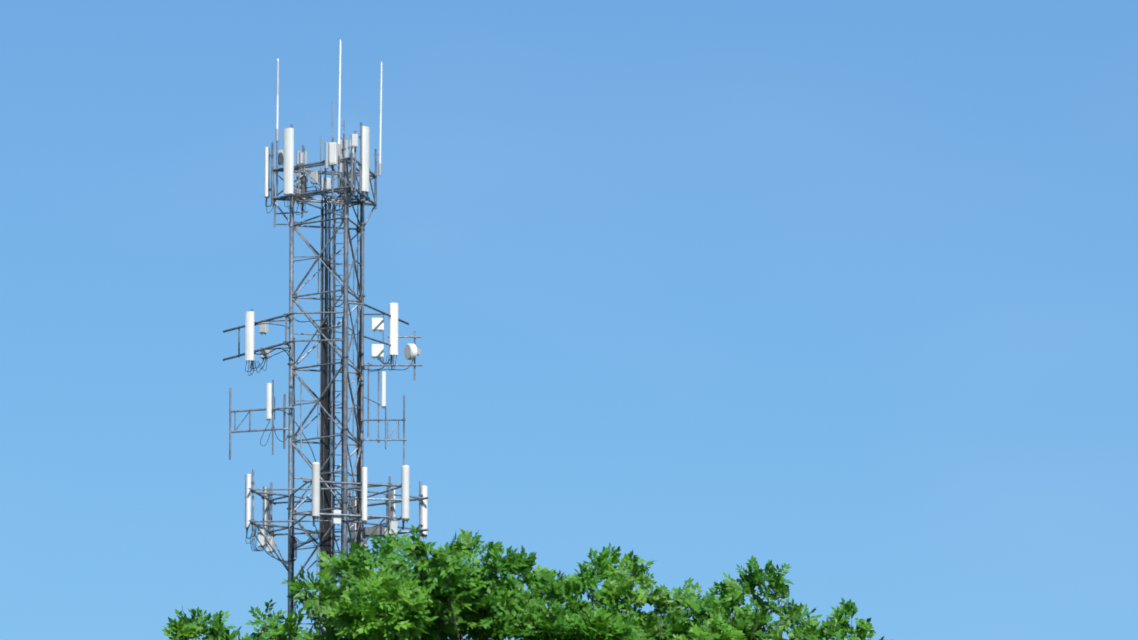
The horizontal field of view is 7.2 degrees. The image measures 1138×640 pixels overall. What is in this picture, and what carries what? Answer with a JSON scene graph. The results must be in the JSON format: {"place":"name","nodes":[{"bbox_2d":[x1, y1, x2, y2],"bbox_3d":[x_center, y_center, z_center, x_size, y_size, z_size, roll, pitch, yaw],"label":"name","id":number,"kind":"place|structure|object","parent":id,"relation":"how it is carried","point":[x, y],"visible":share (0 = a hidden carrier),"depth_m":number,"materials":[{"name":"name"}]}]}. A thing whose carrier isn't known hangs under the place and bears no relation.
{"place":"outdoors","nodes":[
{"label":"outdoors","id":0,"kind":"place"},
{"bbox_2d":[223,39,428,639],"bbox_3d":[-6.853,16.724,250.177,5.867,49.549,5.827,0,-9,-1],"label":"cell tower","id":1,"kind":"structure","parent":0,"point":[324,470],"depth_m":252.75,"materials":[{"name":"metal"}]},
{"bbox_2d":[0,0,1137,639],"label":"sky","id":2,"kind":"structure","parent":0,"point":[843,293],"materials":[{"name":"blue"}]},
{"label":"ground","id":3,"kind":"structure","parent":0,"visible":0},
{"bbox_2d":[161,524,893,639],"bbox_3d":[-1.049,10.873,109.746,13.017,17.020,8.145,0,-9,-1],"label":"tree branches","id":4,"kind":"object","parent":3,"relation":"on","point":[395,597],"visible":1,"depth_m":110.03,"materials":[{"name":"green plant"}]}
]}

